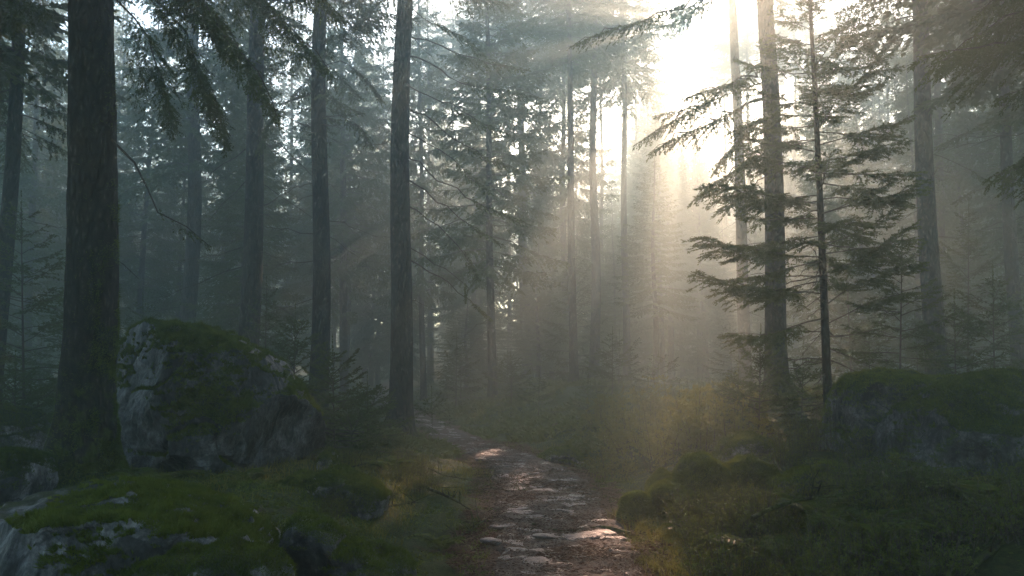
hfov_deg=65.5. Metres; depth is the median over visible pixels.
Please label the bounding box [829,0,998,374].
spruce tree
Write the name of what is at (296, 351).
young spruce
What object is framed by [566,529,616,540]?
path stone
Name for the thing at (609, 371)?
young spruce
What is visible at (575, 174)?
background spruce
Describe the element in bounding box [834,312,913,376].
young spruce
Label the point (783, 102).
background spruce
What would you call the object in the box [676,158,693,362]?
background spruce
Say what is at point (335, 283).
background spruce
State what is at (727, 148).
background spruce
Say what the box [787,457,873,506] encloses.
bilberry shrub
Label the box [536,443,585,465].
rock
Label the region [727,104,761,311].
background spruce
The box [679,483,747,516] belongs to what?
bilberry shrub
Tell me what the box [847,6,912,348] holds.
spruce tree
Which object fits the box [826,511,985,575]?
bilberry shrub
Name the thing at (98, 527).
rock
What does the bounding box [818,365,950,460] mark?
boulder
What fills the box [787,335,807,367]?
young spruce
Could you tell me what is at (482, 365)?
background spruce
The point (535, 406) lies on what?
young spruce
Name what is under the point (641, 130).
background spruce
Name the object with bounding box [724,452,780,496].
mossy rock
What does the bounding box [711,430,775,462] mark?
rock
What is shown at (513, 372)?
young spruce
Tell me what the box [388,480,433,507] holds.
fallen branch
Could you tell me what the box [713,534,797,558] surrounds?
fern
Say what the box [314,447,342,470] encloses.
rock
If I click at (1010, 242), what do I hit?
spruce tree
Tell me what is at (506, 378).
young spruce
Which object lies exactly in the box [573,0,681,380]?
spruce tree
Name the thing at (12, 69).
background spruce
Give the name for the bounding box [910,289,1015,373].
young spruce
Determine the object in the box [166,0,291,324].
spruce tree
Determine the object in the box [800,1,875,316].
spruce tree
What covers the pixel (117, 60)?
background spruce
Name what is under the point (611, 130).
background spruce
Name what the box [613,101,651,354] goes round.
background spruce
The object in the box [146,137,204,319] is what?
background spruce
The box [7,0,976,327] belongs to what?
sky
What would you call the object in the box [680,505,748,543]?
bilberry shrub
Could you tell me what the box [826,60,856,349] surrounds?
background spruce
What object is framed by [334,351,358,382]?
young spruce
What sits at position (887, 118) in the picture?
background spruce
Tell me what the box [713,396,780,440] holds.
twiggy shrub
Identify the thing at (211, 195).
background spruce
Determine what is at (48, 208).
background spruce
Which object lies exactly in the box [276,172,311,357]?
background spruce
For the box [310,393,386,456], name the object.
young spruce
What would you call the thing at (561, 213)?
spruce tree
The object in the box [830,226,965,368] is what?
young spruce
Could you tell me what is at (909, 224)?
background spruce
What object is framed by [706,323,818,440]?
young spruce
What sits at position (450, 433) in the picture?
path
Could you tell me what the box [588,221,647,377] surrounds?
background spruce
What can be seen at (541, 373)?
background spruce
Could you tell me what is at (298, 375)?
young spruce
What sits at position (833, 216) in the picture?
background spruce
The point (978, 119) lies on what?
background spruce
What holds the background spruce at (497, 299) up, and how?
on the ground at (1002, 561)
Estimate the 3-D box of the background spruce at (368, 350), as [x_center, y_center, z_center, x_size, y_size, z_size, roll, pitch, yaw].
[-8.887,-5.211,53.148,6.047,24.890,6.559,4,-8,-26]
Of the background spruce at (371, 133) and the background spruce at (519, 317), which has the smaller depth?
the background spruce at (371, 133)
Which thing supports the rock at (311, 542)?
on the ground at (1002, 561)
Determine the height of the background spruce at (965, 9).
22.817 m
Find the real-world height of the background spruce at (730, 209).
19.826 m
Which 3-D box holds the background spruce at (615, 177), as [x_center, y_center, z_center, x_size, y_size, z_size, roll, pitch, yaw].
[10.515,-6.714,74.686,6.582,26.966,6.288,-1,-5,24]
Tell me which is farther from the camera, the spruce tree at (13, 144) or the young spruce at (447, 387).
the young spruce at (447, 387)
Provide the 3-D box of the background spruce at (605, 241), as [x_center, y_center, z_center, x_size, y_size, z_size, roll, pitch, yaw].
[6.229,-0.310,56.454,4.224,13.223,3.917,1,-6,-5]
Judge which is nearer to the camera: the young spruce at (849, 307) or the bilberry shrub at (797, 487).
the bilberry shrub at (797, 487)
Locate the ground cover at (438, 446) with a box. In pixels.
[2,366,1004,458]
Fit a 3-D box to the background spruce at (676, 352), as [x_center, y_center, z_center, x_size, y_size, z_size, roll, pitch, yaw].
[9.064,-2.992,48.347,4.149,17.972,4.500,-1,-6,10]
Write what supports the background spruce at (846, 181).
on the ground at (1002, 561)
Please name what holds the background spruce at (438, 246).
on the ground at (1002, 561)
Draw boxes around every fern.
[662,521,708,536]
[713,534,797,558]
[920,475,1023,505]
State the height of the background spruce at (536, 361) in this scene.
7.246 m
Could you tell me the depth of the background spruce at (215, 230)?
69.64 m
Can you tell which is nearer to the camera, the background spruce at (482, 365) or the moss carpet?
the moss carpet
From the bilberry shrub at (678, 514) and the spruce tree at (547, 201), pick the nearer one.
the bilberry shrub at (678, 514)
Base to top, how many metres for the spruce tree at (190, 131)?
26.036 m
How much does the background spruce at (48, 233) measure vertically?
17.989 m
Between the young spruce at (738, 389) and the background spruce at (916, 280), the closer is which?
the young spruce at (738, 389)
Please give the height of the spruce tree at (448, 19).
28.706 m
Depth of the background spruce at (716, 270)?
44.79 m
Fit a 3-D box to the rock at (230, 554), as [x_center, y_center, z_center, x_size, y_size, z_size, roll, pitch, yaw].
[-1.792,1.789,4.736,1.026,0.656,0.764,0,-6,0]
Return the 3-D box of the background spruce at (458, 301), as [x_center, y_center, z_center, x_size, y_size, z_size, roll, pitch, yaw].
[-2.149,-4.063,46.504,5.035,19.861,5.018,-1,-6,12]
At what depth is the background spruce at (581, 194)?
61.14 m
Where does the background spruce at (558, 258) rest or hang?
on the ground at (1002, 561)
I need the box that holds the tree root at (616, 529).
[532,523,631,535]
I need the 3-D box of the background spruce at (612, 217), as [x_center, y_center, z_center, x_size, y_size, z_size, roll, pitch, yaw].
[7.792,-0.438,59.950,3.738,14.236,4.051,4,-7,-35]
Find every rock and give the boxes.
[0,402,51,450]
[0,445,59,504]
[0,474,280,575]
[122,531,297,575]
[274,464,392,519]
[276,507,420,575]
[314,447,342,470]
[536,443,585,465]
[615,490,657,523]
[644,467,672,490]
[645,477,687,521]
[667,488,720,521]
[671,450,735,496]
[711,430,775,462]
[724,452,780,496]
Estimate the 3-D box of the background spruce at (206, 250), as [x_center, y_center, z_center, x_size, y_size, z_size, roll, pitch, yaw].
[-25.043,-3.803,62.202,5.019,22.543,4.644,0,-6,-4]
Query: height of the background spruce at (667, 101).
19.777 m
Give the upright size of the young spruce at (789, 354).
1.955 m
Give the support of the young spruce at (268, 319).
on the ground at (1002, 561)
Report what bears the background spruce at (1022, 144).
on the ground at (1002, 561)
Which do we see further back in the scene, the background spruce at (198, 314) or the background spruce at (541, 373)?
the background spruce at (541, 373)
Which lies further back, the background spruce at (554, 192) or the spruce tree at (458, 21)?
the background spruce at (554, 192)
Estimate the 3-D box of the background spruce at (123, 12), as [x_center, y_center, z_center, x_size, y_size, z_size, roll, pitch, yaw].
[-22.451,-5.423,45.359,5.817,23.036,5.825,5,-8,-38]
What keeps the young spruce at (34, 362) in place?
on the ground at (1002, 561)
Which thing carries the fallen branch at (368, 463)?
on the ground at (1002, 561)
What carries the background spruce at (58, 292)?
on the ground at (1002, 561)
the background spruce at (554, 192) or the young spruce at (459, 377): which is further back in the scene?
the background spruce at (554, 192)
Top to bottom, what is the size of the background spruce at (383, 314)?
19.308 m
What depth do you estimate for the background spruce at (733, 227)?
52.52 m
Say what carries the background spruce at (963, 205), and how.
on the ground at (1002, 561)
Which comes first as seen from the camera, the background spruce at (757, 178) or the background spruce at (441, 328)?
the background spruce at (757, 178)
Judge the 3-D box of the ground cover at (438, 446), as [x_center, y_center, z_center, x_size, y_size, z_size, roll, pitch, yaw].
[-0.144,4.143,33.794,78.581,2.340,38.695,0,-6,0]
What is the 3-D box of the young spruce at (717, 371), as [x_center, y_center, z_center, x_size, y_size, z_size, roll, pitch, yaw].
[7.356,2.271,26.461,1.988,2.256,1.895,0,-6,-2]
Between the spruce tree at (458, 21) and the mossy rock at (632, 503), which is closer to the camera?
the mossy rock at (632, 503)
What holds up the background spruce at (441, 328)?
on the ground at (1002, 561)
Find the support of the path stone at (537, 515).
on the path at (450, 433)
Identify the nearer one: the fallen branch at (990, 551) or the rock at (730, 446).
the fallen branch at (990, 551)
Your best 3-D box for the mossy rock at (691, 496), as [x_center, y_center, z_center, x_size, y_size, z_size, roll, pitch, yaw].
[1.868,2.372,8.110,0.648,0.626,0.579,0,-6,0]
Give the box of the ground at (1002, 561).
[0,321,1023,575]
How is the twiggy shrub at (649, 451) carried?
on the ground at (1002, 561)
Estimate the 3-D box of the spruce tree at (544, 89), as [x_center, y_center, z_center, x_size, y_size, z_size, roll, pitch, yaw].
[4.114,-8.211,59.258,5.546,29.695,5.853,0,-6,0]
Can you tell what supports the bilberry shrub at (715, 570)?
on the ground at (1002, 561)
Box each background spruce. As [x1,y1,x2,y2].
[0,0,28,80]
[0,0,123,167]
[0,38,55,379]
[0,67,39,233]
[2,37,34,369]
[5,37,66,391]
[9,40,62,360]
[14,88,67,387]
[17,44,67,381]
[34,3,152,364]
[36,102,67,376]
[42,7,164,369]
[56,6,164,325]
[117,14,201,323]
[121,47,186,321]
[132,22,222,323]
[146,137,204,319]
[179,37,309,372]
[181,114,218,323]
[197,14,298,332]
[198,148,221,300]
[200,148,233,320]
[230,208,282,335]
[234,3,331,370]
[271,17,373,344]
[271,161,294,286]
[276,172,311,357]
[277,51,368,350]
[290,259,339,359]
[307,186,368,379]
[309,32,387,371]
[331,35,424,387]
[336,146,381,356]
[349,94,390,385]
[354,57,390,356]
[362,89,442,384]
[410,68,467,378]
[410,176,437,379]
[418,109,461,357]
[424,105,457,346]
[426,18,518,355]
[426,297,506,387]
[429,64,517,378]
[456,196,505,335]
[459,294,516,379]
[498,177,526,354]
[502,243,568,377]
[503,237,547,371]
[510,236,568,377]
[510,253,582,378]
[511,244,552,338]
[512,122,558,349]
[529,181,584,338]
[543,133,566,290]
[553,214,605,372]
[555,139,606,370]
[565,116,587,314]
[566,268,622,353]
[575,158,610,313]
[578,192,630,362]
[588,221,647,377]
[597,95,620,280]
[599,101,640,260]
[603,192,642,371]
[605,124,632,219]
[609,158,701,381]
[611,91,644,263]
[612,100,652,371]
[612,147,650,368]
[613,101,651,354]
[615,85,707,379]
[616,64,683,373]
[629,87,687,375]
[631,96,696,371]
[640,104,689,372]
[649,116,706,378]
[660,84,689,334]
[664,117,731,378]
[664,155,735,378]
[673,139,735,376]
[675,84,703,339]
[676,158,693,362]
[679,145,736,372]
[695,74,735,345]
[701,159,734,358]
[701,282,788,367]
[704,147,735,361]
[706,216,754,375]
[713,218,763,367]
[715,168,735,241]
[719,104,761,241]
[726,170,764,370]
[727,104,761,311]
[746,114,800,356]
[748,138,819,330]
[779,76,810,369]
[781,10,847,370]
[781,103,801,229]
[784,33,872,374]
[790,66,844,334]
[812,63,887,357]
[816,60,862,318]
[818,61,900,367]
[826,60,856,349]
[836,98,912,362]
[844,89,914,358]
[846,0,1023,269]
[852,96,915,364]
[858,81,892,219]
[867,56,975,373]
[878,107,913,368]
[887,0,1003,372]
[890,34,978,329]
[890,111,915,366]
[893,0,1023,174]
[898,51,989,374]
[932,43,1009,372]
[934,23,1023,356]
[946,79,999,367]
[960,16,1023,362]
[961,24,1023,346]
[966,105,1021,344]
[996,80,1023,324]
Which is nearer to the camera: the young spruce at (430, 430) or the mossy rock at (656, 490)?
the mossy rock at (656, 490)
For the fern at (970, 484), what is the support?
on the ground at (1002, 561)
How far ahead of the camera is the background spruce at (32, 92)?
15.35 m
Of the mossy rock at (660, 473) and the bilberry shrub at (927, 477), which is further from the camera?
the mossy rock at (660, 473)
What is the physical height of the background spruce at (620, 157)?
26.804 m
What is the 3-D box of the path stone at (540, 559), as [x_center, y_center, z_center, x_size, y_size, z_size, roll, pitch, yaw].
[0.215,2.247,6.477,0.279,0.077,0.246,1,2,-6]
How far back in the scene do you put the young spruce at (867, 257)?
12.04 m
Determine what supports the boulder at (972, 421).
on the ground at (1002, 561)
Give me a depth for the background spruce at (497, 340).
40.88 m
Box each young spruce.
[0,191,65,420]
[0,349,56,432]
[3,288,63,416]
[13,340,56,412]
[119,315,130,340]
[243,276,306,379]
[268,303,341,433]
[283,337,301,376]
[302,334,408,456]
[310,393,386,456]
[326,372,416,455]
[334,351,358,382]
[414,386,456,435]
[432,328,486,405]
[437,344,479,400]
[482,349,538,402]
[497,342,515,374]
[497,351,523,394]
[497,360,527,395]
[515,375,570,415]
[531,254,617,381]
[554,325,588,379]
[585,329,645,383]
[586,326,637,393]
[597,350,619,382]
[630,344,680,396]
[675,312,735,380]
[681,0,933,423]
[702,324,762,383]
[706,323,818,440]
[707,365,774,435]
[760,342,833,428]
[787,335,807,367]
[787,340,798,373]
[797,249,898,385]
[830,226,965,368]
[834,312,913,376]
[850,283,917,371]
[886,313,951,373]
[898,198,1023,371]
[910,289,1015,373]
[928,260,1023,373]
[947,336,973,373]
[1008,302,1023,365]
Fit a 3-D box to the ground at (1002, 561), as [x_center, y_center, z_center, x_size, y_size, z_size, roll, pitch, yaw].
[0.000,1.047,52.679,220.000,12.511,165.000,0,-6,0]
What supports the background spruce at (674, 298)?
on the ground at (1002, 561)
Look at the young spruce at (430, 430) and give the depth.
19.25 m
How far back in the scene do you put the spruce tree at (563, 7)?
33.76 m
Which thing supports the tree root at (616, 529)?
on the path at (450, 433)
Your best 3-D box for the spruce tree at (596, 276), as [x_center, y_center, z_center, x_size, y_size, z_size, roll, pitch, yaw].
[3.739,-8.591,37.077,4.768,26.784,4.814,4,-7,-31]
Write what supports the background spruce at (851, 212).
on the ground at (1002, 561)
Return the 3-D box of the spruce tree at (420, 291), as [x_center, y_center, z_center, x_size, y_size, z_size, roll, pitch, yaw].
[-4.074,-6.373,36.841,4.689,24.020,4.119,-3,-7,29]
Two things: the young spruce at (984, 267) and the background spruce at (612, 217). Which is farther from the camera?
the background spruce at (612, 217)
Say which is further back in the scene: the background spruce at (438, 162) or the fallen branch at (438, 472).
the background spruce at (438, 162)
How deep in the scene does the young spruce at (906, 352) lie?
18.35 m
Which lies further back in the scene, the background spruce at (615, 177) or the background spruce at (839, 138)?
the background spruce at (615, 177)
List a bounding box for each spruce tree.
[0,0,67,396]
[0,0,137,400]
[0,0,348,477]
[115,0,291,323]
[139,0,382,344]
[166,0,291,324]
[206,0,420,427]
[286,0,412,397]
[333,55,391,383]
[341,0,543,437]
[371,0,471,400]
[384,0,468,382]
[410,0,571,400]
[421,0,473,374]
[441,0,515,371]
[464,0,577,379]
[485,1,532,356]
[510,1,582,374]
[512,0,619,379]
[512,0,632,381]
[542,9,589,365]
[543,0,648,378]
[566,0,857,396]
[566,13,640,362]
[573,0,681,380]
[606,1,673,369]
[639,147,695,379]
[659,0,806,386]
[662,0,702,356]
[684,0,759,372]
[701,0,789,366]
[750,0,836,372]
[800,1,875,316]
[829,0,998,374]
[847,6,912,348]
[865,0,999,329]
[904,0,1023,210]
[908,0,1023,365]
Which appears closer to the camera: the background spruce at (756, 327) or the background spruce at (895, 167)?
the background spruce at (756, 327)
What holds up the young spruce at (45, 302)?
on the ground at (1002, 561)
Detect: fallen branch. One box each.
[351,447,391,467]
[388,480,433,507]
[423,483,469,509]
[428,458,469,479]
[490,473,527,491]
[750,469,880,519]
[954,510,1023,575]
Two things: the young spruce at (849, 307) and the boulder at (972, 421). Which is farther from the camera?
the young spruce at (849, 307)
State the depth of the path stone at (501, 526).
7.98 m
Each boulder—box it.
[116,316,326,473]
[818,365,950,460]
[871,366,1023,476]
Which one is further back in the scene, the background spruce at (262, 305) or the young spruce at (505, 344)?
the background spruce at (262, 305)
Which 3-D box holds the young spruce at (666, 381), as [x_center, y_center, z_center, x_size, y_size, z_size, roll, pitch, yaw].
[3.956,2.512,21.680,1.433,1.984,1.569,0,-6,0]
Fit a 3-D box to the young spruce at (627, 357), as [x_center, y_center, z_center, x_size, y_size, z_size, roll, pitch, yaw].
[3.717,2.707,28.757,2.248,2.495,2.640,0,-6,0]
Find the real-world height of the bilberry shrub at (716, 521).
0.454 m
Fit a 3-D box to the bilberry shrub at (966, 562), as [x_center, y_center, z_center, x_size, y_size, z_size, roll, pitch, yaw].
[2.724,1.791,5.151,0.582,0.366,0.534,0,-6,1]
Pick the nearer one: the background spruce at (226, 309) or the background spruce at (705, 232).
the background spruce at (226, 309)
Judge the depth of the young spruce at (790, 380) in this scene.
12.80 m
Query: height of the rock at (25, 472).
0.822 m
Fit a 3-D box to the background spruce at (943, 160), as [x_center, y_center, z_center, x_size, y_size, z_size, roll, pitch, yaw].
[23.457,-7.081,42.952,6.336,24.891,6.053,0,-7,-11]
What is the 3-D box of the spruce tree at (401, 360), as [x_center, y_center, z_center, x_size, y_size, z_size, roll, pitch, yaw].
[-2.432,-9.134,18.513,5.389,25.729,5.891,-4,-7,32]
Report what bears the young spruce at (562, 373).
on the ground at (1002, 561)
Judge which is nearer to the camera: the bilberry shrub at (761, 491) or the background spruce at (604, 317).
the bilberry shrub at (761, 491)
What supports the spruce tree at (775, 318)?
on the ground at (1002, 561)
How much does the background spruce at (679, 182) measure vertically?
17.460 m
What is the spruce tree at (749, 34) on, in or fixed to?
on the ground at (1002, 561)
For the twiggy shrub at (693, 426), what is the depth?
12.14 m
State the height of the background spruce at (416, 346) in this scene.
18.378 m
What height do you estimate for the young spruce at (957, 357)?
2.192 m
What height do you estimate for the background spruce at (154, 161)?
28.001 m
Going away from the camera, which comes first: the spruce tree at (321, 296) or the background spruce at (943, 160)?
the spruce tree at (321, 296)
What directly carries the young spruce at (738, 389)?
on the ground at (1002, 561)
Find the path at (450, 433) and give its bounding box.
[375,382,642,575]
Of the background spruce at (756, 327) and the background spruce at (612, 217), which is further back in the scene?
the background spruce at (612, 217)
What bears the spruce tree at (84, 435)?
on the ground at (1002, 561)
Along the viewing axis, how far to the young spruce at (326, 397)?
12.82 m
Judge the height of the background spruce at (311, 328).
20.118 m
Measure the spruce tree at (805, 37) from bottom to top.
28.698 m
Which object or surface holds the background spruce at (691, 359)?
on the ground at (1002, 561)
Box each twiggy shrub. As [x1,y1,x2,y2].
[592,400,637,451]
[597,380,656,423]
[598,403,684,461]
[624,407,709,471]
[625,373,688,430]
[647,380,728,445]
[663,381,731,452]
[666,370,767,429]
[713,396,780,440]
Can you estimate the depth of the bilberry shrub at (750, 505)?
6.76 m
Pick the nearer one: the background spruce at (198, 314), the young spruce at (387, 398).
the young spruce at (387, 398)
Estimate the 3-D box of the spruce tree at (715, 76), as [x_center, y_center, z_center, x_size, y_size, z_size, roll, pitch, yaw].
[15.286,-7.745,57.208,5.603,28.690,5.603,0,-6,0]
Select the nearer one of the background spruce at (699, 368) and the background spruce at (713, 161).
the background spruce at (699, 368)
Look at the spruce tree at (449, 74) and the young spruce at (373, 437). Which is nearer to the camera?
the young spruce at (373, 437)
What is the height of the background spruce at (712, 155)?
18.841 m
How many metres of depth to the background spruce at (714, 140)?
79.78 m
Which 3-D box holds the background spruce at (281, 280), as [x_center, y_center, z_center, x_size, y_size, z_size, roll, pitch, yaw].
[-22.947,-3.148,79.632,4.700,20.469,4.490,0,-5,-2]
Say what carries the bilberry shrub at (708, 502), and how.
on the ground at (1002, 561)
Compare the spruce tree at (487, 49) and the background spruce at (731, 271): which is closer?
the spruce tree at (487, 49)
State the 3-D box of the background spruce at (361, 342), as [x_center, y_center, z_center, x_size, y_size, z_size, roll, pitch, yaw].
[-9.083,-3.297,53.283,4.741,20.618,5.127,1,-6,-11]
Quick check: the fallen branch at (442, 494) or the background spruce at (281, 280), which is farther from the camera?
the background spruce at (281, 280)
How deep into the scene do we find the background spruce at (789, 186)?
47.98 m
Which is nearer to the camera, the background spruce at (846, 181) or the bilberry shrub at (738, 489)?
the bilberry shrub at (738, 489)
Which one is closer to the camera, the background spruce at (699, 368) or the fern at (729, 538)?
the fern at (729, 538)
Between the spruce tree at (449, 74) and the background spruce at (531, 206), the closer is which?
the spruce tree at (449, 74)
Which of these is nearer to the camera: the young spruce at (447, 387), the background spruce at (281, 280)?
the young spruce at (447, 387)
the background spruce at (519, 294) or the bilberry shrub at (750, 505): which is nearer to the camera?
the bilberry shrub at (750, 505)
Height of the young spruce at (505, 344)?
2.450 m
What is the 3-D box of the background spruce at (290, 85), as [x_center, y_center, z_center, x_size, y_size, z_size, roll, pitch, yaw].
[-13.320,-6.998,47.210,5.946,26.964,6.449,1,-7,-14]
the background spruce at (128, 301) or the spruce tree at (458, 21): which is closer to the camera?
the background spruce at (128, 301)
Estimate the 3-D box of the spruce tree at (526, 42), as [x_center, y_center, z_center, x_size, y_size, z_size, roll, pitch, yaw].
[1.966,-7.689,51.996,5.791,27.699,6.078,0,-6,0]
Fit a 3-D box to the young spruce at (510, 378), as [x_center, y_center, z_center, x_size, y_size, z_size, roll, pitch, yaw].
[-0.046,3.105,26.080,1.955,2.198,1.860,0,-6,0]
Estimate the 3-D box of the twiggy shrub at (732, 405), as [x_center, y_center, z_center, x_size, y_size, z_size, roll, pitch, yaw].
[3.681,2.021,13.994,1.520,1.179,1.665,4,-7,-35]
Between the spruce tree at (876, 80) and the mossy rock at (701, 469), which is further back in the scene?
the spruce tree at (876, 80)
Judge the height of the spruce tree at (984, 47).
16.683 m
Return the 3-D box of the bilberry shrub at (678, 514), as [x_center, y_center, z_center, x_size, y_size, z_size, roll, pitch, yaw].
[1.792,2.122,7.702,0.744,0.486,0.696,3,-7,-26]
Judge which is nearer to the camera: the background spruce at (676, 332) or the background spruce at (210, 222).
the background spruce at (210, 222)
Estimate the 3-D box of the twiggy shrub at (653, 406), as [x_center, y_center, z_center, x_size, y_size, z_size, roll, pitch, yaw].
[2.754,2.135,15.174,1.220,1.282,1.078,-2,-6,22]
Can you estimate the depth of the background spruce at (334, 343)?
60.22 m
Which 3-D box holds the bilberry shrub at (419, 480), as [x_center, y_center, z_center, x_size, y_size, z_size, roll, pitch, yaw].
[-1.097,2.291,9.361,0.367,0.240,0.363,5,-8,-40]
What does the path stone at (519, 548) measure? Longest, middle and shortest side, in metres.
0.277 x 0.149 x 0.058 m
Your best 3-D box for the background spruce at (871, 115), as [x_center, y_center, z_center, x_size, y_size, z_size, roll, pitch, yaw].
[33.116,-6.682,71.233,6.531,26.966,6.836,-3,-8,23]
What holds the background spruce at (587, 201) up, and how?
on the ground at (1002, 561)
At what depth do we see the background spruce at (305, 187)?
43.57 m
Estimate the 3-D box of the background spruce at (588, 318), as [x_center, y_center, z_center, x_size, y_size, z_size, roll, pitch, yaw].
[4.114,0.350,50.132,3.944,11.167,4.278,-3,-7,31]
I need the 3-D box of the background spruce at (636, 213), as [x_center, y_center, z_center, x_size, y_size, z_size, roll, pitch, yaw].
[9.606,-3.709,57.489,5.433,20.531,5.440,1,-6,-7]
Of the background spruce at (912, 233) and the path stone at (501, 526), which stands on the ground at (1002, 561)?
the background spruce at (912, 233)
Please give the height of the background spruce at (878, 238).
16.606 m
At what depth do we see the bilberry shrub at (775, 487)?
7.47 m
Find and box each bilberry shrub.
[403,474,433,492]
[416,470,445,487]
[658,486,746,534]
[661,480,729,521]
[665,523,798,575]
[672,510,740,547]
[675,514,760,560]
[676,554,757,575]
[678,520,744,555]
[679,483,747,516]
[680,483,744,512]
[680,489,740,520]
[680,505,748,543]
[682,499,748,544]
[696,478,770,511]
[710,492,791,535]
[712,475,814,529]
[717,486,808,539]
[721,473,805,516]
[776,475,824,514]
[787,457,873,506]
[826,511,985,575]
[884,535,977,575]
[908,459,981,504]
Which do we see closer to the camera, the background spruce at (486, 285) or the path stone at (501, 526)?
the path stone at (501, 526)
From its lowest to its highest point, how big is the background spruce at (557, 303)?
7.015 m
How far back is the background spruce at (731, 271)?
50.10 m
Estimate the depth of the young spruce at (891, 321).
24.96 m
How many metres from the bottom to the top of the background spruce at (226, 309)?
13.172 m
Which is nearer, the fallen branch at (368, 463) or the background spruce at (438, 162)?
the fallen branch at (368, 463)
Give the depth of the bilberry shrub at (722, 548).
5.68 m
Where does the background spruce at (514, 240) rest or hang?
on the ground at (1002, 561)
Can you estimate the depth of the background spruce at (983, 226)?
46.66 m
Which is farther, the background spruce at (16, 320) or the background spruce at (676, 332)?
the background spruce at (676, 332)
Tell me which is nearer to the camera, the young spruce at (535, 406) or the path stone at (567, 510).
the path stone at (567, 510)
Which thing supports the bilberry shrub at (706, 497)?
on the ground at (1002, 561)
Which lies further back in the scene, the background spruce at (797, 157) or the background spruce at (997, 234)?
the background spruce at (797, 157)
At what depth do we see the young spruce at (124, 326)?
33.98 m
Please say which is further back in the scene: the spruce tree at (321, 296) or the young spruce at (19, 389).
the spruce tree at (321, 296)
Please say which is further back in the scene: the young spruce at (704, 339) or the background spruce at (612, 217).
the background spruce at (612, 217)
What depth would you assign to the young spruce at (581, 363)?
39.85 m
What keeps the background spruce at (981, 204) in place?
on the ground at (1002, 561)
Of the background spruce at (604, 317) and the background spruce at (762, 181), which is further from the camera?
the background spruce at (762, 181)
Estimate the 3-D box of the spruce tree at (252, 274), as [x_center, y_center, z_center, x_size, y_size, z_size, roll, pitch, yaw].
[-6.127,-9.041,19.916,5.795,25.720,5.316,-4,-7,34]
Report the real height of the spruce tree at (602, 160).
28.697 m
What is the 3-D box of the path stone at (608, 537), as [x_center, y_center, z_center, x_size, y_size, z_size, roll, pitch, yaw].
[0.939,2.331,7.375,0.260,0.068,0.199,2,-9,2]
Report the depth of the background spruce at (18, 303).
39.74 m
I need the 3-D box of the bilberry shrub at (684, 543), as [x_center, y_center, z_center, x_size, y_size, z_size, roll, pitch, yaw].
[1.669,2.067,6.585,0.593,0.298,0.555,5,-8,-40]
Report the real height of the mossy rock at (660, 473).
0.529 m
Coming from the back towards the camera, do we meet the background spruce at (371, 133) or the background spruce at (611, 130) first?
the background spruce at (611, 130)
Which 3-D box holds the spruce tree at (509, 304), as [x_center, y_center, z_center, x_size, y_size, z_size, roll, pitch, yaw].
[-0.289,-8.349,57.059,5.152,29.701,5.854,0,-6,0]
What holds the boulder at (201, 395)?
on the ground at (1002, 561)
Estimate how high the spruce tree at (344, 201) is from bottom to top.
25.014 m
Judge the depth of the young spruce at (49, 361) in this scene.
23.29 m
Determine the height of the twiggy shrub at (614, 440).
0.957 m
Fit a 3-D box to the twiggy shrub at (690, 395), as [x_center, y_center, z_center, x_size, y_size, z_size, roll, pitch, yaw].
[3.087,2.097,13.428,1.645,1.136,1.288,5,-8,-40]
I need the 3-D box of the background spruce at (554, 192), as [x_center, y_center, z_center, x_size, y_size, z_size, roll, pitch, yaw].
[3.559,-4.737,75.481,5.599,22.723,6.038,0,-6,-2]
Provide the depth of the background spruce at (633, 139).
88.34 m
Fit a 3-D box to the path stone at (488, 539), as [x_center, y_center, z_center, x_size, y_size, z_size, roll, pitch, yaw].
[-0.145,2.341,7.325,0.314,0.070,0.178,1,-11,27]
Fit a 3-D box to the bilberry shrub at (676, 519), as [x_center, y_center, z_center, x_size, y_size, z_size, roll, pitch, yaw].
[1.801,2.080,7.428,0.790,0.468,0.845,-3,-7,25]
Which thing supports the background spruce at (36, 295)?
on the ground at (1002, 561)
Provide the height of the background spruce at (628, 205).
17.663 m
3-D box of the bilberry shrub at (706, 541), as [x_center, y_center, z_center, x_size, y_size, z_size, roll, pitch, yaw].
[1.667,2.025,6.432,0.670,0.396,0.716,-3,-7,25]
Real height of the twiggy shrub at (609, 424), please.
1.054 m
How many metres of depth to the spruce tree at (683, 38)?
74.61 m
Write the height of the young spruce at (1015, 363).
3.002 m
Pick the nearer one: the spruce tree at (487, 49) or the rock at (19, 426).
the rock at (19, 426)
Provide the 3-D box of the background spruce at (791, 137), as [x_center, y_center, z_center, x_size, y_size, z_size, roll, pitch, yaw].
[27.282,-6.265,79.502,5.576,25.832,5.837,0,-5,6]
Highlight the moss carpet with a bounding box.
[0,398,1018,575]
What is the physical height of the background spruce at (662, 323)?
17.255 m
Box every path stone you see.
[480,537,506,545]
[489,523,516,529]
[506,547,527,550]
[522,556,550,565]
[525,514,550,520]
[557,509,573,512]
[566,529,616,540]
[599,536,627,540]
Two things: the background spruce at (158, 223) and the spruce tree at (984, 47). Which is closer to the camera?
the spruce tree at (984, 47)
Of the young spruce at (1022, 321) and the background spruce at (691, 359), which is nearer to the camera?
the young spruce at (1022, 321)
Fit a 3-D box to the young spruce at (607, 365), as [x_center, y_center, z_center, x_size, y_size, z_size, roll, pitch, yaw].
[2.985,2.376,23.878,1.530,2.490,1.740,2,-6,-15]
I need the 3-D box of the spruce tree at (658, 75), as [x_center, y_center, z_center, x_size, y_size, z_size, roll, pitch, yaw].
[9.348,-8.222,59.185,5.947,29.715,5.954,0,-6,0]
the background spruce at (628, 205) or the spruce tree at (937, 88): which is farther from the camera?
the background spruce at (628, 205)

